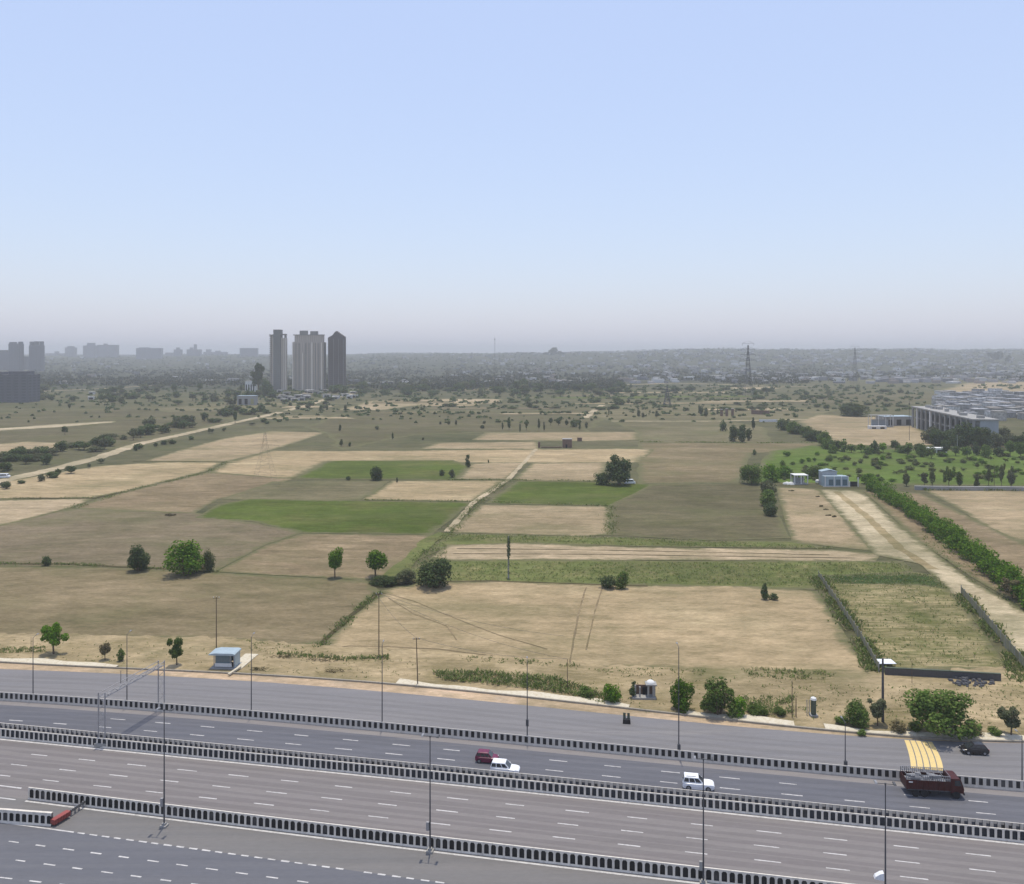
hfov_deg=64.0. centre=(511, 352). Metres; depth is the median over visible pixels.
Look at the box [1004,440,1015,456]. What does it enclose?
tree
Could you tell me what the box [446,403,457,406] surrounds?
bush
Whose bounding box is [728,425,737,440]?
tree
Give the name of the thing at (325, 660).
brushwood heap
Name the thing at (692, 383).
lane
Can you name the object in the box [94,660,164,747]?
overhead gantry
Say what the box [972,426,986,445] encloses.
tree
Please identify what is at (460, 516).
path
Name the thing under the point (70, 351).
apartment block
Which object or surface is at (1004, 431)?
tree
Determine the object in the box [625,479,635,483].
van
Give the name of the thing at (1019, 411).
house
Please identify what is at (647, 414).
field
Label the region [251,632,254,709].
lamp post
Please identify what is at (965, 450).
tree
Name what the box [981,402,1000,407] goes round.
house
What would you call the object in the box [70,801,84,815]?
guard rail
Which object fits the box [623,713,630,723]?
road barricade
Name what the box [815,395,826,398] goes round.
bush
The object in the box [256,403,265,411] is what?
bush
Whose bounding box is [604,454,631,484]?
tree
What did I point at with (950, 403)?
house
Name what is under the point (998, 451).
tree
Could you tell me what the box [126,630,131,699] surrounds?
lamp post
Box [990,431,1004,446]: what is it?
tree
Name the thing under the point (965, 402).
house
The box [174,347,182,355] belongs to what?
apartment block
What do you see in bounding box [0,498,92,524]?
field
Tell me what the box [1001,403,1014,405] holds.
house
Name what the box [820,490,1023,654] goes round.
dirt track
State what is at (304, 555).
field
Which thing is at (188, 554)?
bush
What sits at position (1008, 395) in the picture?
house
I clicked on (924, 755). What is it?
transverse bars
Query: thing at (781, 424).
tree
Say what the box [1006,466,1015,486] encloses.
tree
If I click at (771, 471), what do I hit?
bush
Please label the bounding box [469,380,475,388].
tree
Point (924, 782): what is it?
truck
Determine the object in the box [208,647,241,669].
roadside shelter
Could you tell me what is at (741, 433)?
tree
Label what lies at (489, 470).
field
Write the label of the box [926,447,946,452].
shed
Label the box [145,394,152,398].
tree
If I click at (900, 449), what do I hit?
tree
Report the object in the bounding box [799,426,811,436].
tree
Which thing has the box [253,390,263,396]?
tree
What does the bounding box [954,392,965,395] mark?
house
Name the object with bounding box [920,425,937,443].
tree
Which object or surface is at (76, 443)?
bush
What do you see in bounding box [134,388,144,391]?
tree
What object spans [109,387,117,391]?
tree
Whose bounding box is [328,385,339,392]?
tree
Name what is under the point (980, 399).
house
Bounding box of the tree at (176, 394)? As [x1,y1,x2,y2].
[172,392,180,397]
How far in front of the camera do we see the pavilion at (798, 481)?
373.88 m
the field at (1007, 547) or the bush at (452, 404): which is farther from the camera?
the bush at (452, 404)
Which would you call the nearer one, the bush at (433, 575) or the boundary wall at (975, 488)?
the bush at (433, 575)
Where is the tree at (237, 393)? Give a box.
[231,390,241,396]
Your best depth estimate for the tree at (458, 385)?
1276.21 m
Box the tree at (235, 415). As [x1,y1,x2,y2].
[233,410,236,419]
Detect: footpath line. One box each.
[341,646,491,655]
[384,592,546,648]
[389,598,456,639]
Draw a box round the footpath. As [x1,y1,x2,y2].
[0,658,1023,739]
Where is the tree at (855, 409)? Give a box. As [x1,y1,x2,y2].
[838,402,871,416]
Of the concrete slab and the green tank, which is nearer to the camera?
the green tank
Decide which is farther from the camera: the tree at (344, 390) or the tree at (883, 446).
the tree at (344, 390)
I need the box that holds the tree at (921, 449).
[916,443,927,456]
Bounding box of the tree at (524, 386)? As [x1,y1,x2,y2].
[518,383,530,392]
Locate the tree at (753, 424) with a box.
[751,417,754,429]
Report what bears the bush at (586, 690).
on the verge
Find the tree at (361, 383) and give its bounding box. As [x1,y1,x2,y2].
[354,382,368,388]
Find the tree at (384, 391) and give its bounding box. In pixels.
[378,389,389,393]
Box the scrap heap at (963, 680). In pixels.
[948,676,994,686]
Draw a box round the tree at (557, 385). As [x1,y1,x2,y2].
[553,382,559,390]
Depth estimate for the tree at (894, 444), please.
496.68 m
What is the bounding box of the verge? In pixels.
[0,633,1023,734]
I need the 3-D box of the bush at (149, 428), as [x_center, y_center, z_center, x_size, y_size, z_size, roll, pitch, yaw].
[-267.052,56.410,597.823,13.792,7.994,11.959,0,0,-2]
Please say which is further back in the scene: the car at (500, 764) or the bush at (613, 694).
the bush at (613, 694)
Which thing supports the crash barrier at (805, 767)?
on the service road at (792, 735)
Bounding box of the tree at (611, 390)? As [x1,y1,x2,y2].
[606,387,617,393]
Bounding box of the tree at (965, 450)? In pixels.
[960,446,971,456]
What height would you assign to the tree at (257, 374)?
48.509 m
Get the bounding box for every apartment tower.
[269,330,286,390]
[292,331,325,390]
[328,331,345,389]
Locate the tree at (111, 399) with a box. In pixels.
[107,397,115,401]
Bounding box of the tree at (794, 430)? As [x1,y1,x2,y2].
[790,424,802,433]
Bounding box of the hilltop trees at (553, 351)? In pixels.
[543,347,564,354]
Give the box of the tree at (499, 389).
[495,386,502,394]
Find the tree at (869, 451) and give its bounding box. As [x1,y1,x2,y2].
[861,446,873,454]
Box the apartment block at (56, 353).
[45,351,64,355]
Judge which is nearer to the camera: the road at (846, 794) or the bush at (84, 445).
the road at (846, 794)
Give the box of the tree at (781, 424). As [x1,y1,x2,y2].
[775,418,788,429]
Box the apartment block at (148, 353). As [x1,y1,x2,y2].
[136,347,162,358]
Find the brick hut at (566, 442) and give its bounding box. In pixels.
[562,438,571,447]
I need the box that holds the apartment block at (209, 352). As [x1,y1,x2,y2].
[203,349,227,354]
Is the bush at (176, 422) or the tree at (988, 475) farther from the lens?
the bush at (176, 422)
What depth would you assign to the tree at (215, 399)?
1005.08 m
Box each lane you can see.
[584,405,604,417]
[631,383,764,385]
[644,419,804,421]
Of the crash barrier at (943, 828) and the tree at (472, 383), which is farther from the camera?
the tree at (472, 383)
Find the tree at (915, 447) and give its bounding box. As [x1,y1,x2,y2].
[913,443,922,450]
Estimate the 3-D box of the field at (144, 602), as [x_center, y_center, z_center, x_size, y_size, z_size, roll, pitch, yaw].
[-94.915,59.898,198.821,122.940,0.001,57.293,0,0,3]
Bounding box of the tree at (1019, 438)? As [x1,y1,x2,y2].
[1012,435,1023,444]
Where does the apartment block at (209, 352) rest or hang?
on the ground at (324, 441)
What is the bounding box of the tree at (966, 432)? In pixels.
[946,421,974,447]
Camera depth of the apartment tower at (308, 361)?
1286.44 m
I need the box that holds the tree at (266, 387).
[261,378,273,395]
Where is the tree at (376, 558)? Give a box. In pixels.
[365,549,388,575]
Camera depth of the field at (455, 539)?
258.45 m
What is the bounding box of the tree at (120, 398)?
[116,396,124,400]
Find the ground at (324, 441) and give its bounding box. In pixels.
[0,349,1023,671]
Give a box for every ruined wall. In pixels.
[538,442,561,447]
[751,410,769,414]
[759,419,776,421]
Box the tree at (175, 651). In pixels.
[166,637,182,664]
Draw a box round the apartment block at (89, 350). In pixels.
[83,343,96,357]
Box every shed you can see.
[237,395,257,404]
[818,468,849,486]
[868,426,886,428]
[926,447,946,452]
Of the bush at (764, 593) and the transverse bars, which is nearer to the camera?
the transverse bars
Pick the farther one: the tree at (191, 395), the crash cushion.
the tree at (191, 395)
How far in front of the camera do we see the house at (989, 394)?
1059.29 m
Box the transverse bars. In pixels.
[905,740,942,770]
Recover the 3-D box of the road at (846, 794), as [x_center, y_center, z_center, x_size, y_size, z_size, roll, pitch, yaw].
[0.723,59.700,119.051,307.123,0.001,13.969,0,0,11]
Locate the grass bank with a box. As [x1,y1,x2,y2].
[383,532,451,576]
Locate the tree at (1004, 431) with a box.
[999,426,1010,443]
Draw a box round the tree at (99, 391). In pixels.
[95,389,109,394]
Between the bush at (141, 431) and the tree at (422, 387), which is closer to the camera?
the bush at (141, 431)
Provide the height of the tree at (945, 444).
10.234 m
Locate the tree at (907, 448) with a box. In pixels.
[902,444,912,454]
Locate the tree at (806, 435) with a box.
[802,429,817,440]
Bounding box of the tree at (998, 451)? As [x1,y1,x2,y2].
[992,446,1004,455]
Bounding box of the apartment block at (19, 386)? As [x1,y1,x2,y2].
[0,371,39,402]
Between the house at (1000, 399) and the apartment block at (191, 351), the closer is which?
the house at (1000, 399)
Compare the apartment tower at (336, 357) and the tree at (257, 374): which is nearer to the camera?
the tree at (257, 374)
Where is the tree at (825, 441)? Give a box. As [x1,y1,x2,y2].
[820,438,832,448]
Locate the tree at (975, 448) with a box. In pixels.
[972,442,980,454]
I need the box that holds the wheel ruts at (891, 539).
[833,491,937,568]
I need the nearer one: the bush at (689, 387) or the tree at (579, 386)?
the tree at (579, 386)
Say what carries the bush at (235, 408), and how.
on the ground at (324, 441)
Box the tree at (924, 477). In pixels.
[921,472,927,485]
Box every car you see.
[475,748,498,762]
[490,758,519,772]
[682,771,714,791]
[959,741,989,755]
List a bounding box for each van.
[0,473,10,477]
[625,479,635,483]
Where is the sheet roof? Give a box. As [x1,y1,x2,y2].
[877,659,895,666]
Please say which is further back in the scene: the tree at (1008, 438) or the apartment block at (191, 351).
the apartment block at (191, 351)
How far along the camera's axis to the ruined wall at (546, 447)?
516.13 m
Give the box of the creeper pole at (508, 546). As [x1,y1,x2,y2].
[506,536,510,577]
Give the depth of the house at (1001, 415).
723.32 m
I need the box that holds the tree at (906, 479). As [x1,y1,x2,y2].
[902,469,909,485]
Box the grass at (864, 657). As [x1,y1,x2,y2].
[0,441,1023,726]
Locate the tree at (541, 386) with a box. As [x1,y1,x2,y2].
[538,383,545,390]
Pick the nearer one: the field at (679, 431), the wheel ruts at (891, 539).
the wheel ruts at (891, 539)
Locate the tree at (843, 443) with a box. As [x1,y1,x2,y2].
[839,439,847,451]
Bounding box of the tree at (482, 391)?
[477,388,485,394]
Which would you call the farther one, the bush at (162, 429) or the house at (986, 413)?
the house at (986, 413)
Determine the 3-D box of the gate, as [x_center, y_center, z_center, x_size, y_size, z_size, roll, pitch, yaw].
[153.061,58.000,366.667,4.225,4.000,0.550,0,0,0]
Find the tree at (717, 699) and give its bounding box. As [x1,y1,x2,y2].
[699,676,739,718]
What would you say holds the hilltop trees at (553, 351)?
on the ground at (324, 441)
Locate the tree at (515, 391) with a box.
[510,389,520,393]
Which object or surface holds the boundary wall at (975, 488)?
on the ground at (324, 441)
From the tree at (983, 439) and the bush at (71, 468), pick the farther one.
the tree at (983, 439)
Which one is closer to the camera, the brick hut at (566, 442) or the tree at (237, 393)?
the brick hut at (566, 442)
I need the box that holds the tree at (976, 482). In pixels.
[973,474,979,485]
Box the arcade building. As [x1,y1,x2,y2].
[911,405,999,445]
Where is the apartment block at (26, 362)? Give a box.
[24,356,28,369]
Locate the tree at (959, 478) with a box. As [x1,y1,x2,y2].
[956,471,962,485]
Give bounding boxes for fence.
[818,570,878,671]
[961,585,1023,666]
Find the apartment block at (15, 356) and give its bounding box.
[8,342,23,371]
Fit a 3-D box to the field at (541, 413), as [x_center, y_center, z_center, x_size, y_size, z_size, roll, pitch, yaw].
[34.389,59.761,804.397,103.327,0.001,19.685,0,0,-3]
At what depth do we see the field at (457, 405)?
926.19 m
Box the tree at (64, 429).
[61,426,68,431]
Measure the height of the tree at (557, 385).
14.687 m
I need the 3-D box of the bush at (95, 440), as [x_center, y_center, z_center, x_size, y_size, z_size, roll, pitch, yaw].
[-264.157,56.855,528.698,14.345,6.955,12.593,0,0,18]
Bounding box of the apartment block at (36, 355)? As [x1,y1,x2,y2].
[29,341,44,371]
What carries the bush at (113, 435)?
on the field at (123, 424)
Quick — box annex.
[876,415,911,425]
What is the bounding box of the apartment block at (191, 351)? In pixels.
[187,344,201,355]
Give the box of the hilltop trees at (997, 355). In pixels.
[987,351,1011,361]
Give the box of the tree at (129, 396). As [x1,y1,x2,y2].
[125,393,137,398]
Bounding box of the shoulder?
[0,701,1023,796]
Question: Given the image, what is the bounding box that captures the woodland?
[0,347,1023,389]
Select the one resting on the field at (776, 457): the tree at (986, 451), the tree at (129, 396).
the tree at (986, 451)
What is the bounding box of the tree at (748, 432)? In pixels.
[746,428,751,440]
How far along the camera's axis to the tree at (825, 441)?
510.00 m
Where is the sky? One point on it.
(396, 176)
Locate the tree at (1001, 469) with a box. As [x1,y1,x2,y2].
[998,463,1005,485]
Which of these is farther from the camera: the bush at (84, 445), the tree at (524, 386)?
the tree at (524, 386)
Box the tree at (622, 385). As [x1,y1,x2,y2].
[613,381,626,388]
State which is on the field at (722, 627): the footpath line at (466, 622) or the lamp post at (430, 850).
the footpath line at (466, 622)
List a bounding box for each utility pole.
[213,596,216,647]
[376,593,381,654]
[413,637,419,683]
[881,658,883,721]
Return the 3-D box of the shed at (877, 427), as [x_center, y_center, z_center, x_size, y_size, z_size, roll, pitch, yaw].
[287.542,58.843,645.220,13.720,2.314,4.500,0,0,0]
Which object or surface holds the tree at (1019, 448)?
on the field at (776, 457)
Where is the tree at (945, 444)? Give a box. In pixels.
[940,440,950,452]
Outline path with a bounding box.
[444,449,536,531]
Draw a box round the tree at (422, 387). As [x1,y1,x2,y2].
[416,383,430,390]
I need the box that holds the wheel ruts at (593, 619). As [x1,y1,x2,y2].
[585,587,602,649]
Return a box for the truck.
[900,766,964,798]
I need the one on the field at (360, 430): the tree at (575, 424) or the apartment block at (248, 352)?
the tree at (575, 424)
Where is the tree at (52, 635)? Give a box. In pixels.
[40,622,69,653]
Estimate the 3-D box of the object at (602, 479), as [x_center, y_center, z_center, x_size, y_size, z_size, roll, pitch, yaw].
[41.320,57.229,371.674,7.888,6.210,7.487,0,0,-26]
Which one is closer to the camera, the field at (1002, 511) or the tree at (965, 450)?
the field at (1002, 511)
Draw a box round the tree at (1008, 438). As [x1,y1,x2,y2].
[1002,433,1015,444]
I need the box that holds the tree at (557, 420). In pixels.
[554,418,561,424]
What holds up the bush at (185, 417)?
on the field at (123, 424)
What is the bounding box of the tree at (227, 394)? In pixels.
[224,390,230,396]
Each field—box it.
[0,408,251,448]
[0,421,115,430]
[0,441,66,453]
[0,462,220,498]
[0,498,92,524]
[0,509,300,570]
[0,566,379,643]
[72,472,290,512]
[142,431,326,461]
[154,402,298,411]
[194,499,469,534]
[209,448,653,477]
[217,534,431,579]
[223,481,388,499]
[258,417,357,418]
[260,410,391,411]
[275,415,327,416]
[278,405,339,407]
[280,392,349,393]
[294,460,467,479]
[305,409,603,449]
[323,581,869,671]
[340,399,503,409]
[348,398,409,400]
[356,411,477,412]
[362,480,503,500]
[372,401,453,402]
[411,559,912,589]
[416,533,834,560]
[417,404,481,405]
[420,441,540,448]
[426,407,566,408]
[430,543,878,560]
[450,505,609,535]
[456,462,527,478]
[472,432,638,440]
[486,481,651,505]
[496,413,590,413]
[512,462,606,480]
[548,397,662,398]
[556,394,658,395]
[570,402,740,403]
[593,404,838,420]
[609,414,713,415]
[609,483,790,539]
[610,396,768,397]
[612,421,770,442]
[613,392,728,392]
[637,443,818,482]
[694,393,937,405]
[697,400,810,401]
[698,408,787,410]
[729,387,782,388]
[746,444,1023,485]
[776,487,870,550]
[797,414,931,445]
[822,573,947,589]
[830,572,1004,669]
[862,490,1023,605]
[924,490,1023,539]
[937,382,1023,391]
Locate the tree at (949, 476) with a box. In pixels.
[943,466,955,484]
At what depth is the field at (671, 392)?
1228.61 m
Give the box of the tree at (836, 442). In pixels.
[827,440,840,450]
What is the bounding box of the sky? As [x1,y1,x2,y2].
[0,0,1023,353]
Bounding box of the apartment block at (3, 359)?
[0,350,7,369]
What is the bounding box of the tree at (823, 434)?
[816,430,831,443]
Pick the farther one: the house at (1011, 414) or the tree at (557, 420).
the house at (1011, 414)
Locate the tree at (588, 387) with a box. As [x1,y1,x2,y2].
[583,383,595,391]
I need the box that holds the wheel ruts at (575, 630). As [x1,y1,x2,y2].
[569,587,586,661]
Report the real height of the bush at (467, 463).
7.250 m
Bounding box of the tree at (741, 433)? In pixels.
[737,424,746,441]
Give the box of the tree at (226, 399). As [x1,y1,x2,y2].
[223,396,231,401]
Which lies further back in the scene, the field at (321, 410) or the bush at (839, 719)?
the field at (321, 410)
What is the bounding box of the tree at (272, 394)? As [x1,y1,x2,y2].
[267,390,277,397]
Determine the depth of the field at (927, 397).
1070.99 m
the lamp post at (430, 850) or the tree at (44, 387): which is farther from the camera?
the tree at (44, 387)
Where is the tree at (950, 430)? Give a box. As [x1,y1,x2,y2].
[944,428,955,443]
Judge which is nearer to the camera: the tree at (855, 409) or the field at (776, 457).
the field at (776, 457)
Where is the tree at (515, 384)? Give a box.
[511,381,520,388]
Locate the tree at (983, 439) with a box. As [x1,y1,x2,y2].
[970,426,993,446]
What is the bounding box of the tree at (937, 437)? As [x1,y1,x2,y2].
[929,428,950,446]
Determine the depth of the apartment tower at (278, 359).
1286.34 m
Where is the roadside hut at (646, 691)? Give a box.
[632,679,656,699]
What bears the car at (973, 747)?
on the service road at (792, 735)
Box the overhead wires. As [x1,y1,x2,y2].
[377,593,564,658]
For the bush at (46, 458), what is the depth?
438.81 m
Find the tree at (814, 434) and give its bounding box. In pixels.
[808,430,822,441]
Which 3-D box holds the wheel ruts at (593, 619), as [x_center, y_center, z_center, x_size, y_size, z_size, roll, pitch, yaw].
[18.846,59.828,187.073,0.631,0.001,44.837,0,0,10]
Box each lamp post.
[32,633,38,693]
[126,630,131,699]
[156,707,173,828]
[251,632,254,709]
[382,640,383,721]
[421,733,439,853]
[526,656,528,734]
[676,642,680,749]
[693,756,712,883]
[840,716,847,764]
[873,780,896,883]
[1014,729,1022,780]
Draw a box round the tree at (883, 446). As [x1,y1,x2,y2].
[879,443,886,449]
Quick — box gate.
[849,478,858,486]
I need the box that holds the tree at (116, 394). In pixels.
[110,392,122,396]
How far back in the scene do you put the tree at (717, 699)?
134.45 m
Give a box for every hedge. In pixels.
[320,592,381,643]
[864,476,1023,607]
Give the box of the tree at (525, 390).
[521,388,529,392]
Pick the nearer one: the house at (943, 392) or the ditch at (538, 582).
the ditch at (538, 582)
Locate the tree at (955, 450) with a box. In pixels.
[950,446,959,455]
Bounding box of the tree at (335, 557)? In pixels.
[328,547,343,577]
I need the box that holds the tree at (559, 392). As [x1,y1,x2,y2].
[554,390,564,394]
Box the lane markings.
[0,719,1023,883]
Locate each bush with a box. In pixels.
[0,450,20,458]
[0,461,10,471]
[1,483,10,488]
[5,453,23,460]
[8,446,26,455]
[19,454,32,463]
[21,453,43,460]
[30,449,40,454]
[33,446,49,454]
[37,474,44,480]
[40,453,52,464]
[41,555,51,565]
[43,447,59,454]
[45,471,59,477]
[53,440,68,451]
[64,465,76,472]
[67,442,74,447]
[72,441,82,447]
[78,442,91,449]
[85,446,104,451]
[90,435,112,444]
[98,438,108,449]
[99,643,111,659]
[100,433,119,437]
[100,436,115,446]
[116,648,125,660]
[127,544,150,570]
[129,428,137,439]
[137,427,145,437]
[141,424,156,434]
[142,417,155,425]
[157,427,165,433]
[160,424,170,432]
[162,539,204,575]
[173,417,179,426]
[176,419,190,428]
[181,414,189,419]
[187,415,195,421]
[188,422,197,427]
[200,412,208,420]
[201,548,215,570]
[207,418,222,421]
[220,406,232,414]
[222,411,230,416]
[228,404,241,410]
[238,411,252,414]
[239,408,247,412]
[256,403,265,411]
[325,396,335,400]
[356,390,366,392]
[368,575,399,586]
[370,466,383,480]
[395,568,416,583]
[416,558,452,587]
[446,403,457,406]
[448,469,454,477]
[465,455,470,466]
[578,686,593,698]
[594,406,605,409]
[598,575,616,588]
[602,683,622,702]
[613,400,624,404]
[615,571,628,589]
[629,681,636,695]
[669,676,694,713]
[670,387,681,390]
[683,386,695,389]
[730,695,746,718]
[739,463,763,483]
[746,702,769,715]
[754,405,766,408]
[759,479,776,493]
[759,489,776,504]
[760,583,768,599]
[761,387,771,391]
[762,463,779,482]
[763,502,777,515]
[768,593,778,599]
[774,706,786,715]
[778,465,793,478]
[806,465,822,476]
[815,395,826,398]
[834,716,848,724]
[844,698,869,728]
[857,729,866,735]
[860,473,876,483]
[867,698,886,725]
[889,718,905,733]
[907,721,921,731]
[963,718,984,734]
[986,726,1002,736]
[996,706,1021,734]
[1000,577,1019,597]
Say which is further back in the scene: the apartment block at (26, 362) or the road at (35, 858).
the apartment block at (26, 362)
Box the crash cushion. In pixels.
[50,810,70,825]
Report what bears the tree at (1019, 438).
on the ground at (324, 441)
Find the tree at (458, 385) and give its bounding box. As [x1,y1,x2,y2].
[453,382,464,390]
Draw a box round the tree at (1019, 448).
[1014,441,1023,455]
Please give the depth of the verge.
152.46 m
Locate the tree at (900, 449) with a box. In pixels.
[896,445,906,452]
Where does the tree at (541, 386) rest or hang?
on the ground at (324, 441)
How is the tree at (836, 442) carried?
on the field at (776, 457)
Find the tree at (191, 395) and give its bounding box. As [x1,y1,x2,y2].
[189,393,196,400]
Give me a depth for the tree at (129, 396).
1057.77 m
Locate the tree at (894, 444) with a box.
[890,440,899,450]
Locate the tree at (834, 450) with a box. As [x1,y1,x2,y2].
[827,444,837,453]
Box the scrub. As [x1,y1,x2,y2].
[0,383,1023,422]
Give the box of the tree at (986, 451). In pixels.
[980,444,992,457]
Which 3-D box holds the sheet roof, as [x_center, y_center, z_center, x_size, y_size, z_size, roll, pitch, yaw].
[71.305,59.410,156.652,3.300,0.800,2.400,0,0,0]
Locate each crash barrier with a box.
[0,692,1023,791]
[0,723,1023,829]
[0,728,1023,842]
[0,808,52,826]
[28,787,851,883]
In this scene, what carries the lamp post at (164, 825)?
on the slip road at (433, 867)
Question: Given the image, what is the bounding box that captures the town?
[45,348,1023,383]
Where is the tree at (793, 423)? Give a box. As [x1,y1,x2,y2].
[785,421,799,432]
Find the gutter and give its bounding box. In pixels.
[0,663,1002,742]
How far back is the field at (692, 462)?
455.40 m
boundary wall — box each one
[884,667,1000,680]
[914,486,1023,490]
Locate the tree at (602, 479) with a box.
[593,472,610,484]
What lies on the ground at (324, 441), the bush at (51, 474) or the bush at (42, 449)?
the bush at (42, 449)
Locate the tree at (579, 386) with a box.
[570,384,583,389]
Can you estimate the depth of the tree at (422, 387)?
1269.92 m
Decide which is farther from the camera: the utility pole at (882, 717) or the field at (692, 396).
the field at (692, 396)
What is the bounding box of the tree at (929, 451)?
[925,446,936,457]
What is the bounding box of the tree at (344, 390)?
[338,388,347,394]
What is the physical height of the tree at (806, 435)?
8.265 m
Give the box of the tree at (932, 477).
[929,467,935,485]
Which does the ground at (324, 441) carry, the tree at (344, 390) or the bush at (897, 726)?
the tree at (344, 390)
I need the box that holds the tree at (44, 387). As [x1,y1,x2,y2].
[40,384,50,389]
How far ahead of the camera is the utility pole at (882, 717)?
132.36 m
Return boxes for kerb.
[0,661,1023,742]
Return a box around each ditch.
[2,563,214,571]
[191,461,228,461]
[445,580,647,585]
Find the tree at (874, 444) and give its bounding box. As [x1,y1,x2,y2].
[869,440,879,453]
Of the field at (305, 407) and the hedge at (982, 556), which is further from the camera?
the field at (305, 407)
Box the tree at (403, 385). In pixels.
[397,382,409,388]
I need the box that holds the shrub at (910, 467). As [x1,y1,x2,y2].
[904,465,914,469]
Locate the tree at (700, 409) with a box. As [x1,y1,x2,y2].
[698,404,703,413]
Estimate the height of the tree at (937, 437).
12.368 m
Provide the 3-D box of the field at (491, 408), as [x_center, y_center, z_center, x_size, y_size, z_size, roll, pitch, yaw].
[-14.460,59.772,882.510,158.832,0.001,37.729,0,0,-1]
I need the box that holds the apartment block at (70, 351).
[65,346,76,356]
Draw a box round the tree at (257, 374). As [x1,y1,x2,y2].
[250,363,264,389]
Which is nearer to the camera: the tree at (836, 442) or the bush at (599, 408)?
the tree at (836, 442)
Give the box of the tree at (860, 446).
[856,443,864,449]
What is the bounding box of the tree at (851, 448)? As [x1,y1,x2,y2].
[847,444,856,452]
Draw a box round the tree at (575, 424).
[570,418,578,426]
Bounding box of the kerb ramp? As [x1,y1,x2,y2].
[228,666,240,674]
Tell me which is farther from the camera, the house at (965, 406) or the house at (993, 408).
the house at (965, 406)
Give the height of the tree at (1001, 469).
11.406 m
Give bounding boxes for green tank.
[809,696,818,717]
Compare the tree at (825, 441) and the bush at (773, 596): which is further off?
the tree at (825, 441)
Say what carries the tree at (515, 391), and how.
on the ground at (324, 441)
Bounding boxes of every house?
[931,398,942,404]
[937,391,949,394]
[942,405,959,410]
[946,399,961,402]
[947,402,958,404]
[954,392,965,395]
[954,404,971,410]
[956,401,969,403]
[970,408,988,414]
[971,398,986,402]
[971,404,982,407]
[980,393,995,395]
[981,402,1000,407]
[984,411,989,416]
[986,407,1003,410]
[987,388,1002,390]
[987,398,1003,400]
[988,391,1000,394]
[990,410,1006,420]
[996,405,1015,407]
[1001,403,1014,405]
[1002,391,1012,394]
[1003,394,1014,397]
[1003,407,1021,409]
[1004,398,1022,401]
[1004,410,1022,412]
[1007,411,1016,417]
[1010,401,1023,405]
[1014,391,1023,394]
[1017,413,1023,419]
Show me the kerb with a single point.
(639, 709)
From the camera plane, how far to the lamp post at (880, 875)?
88.47 m
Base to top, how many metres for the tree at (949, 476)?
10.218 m
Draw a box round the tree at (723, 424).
[719,419,727,430]
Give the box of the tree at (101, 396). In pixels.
[97,394,104,400]
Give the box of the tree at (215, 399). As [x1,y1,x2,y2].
[209,395,218,401]
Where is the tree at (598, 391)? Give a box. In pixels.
[592,389,602,394]
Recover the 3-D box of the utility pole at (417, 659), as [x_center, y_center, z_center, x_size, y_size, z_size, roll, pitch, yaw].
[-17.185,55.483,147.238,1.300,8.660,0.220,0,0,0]
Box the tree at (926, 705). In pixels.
[903,688,982,740]
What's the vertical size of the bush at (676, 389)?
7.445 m
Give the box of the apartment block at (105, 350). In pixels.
[97,344,118,357]
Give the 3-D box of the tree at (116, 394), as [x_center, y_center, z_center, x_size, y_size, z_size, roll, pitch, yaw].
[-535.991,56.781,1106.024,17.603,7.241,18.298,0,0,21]
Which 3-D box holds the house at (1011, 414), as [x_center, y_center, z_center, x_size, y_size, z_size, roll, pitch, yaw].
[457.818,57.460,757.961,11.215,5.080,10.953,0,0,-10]
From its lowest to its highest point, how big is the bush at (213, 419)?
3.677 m
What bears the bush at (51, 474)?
on the field at (93, 481)
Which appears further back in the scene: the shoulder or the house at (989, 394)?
the house at (989, 394)
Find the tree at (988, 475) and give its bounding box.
[985,467,993,485]
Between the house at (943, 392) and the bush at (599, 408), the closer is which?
the bush at (599, 408)
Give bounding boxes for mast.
[909,403,909,439]
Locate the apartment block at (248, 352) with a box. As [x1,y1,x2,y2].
[240,348,257,356]
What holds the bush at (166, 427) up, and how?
on the field at (123, 424)
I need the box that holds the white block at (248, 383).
[245,381,256,391]
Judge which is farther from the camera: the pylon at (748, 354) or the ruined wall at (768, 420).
the pylon at (748, 354)
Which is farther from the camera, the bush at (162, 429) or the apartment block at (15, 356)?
the apartment block at (15, 356)
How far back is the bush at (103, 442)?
506.56 m
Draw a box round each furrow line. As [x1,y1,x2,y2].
[453,553,837,557]
[465,548,823,554]
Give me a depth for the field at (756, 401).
1002.12 m
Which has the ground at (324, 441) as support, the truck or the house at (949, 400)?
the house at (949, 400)
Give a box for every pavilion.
[790,473,808,484]
[868,415,892,426]
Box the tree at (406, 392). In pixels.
[400,389,412,394]
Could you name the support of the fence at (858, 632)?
on the field at (913, 650)
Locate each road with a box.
[0,394,349,482]
[0,669,1023,780]
[0,701,1023,822]
[0,738,1023,883]
[0,796,716,883]
[0,823,447,883]
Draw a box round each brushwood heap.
[250,667,268,670]
[271,655,296,658]
[301,657,343,661]
[318,668,349,672]
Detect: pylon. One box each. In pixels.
[254,432,274,478]
[661,386,670,404]
[740,341,756,395]
[849,348,858,383]
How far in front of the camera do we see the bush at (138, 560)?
223.74 m
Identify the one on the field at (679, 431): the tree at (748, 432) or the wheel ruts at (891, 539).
the tree at (748, 432)
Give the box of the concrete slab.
[239,653,257,668]
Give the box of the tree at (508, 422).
[507,417,510,427]
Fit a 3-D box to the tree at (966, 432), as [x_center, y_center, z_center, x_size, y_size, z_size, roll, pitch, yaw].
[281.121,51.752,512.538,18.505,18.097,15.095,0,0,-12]

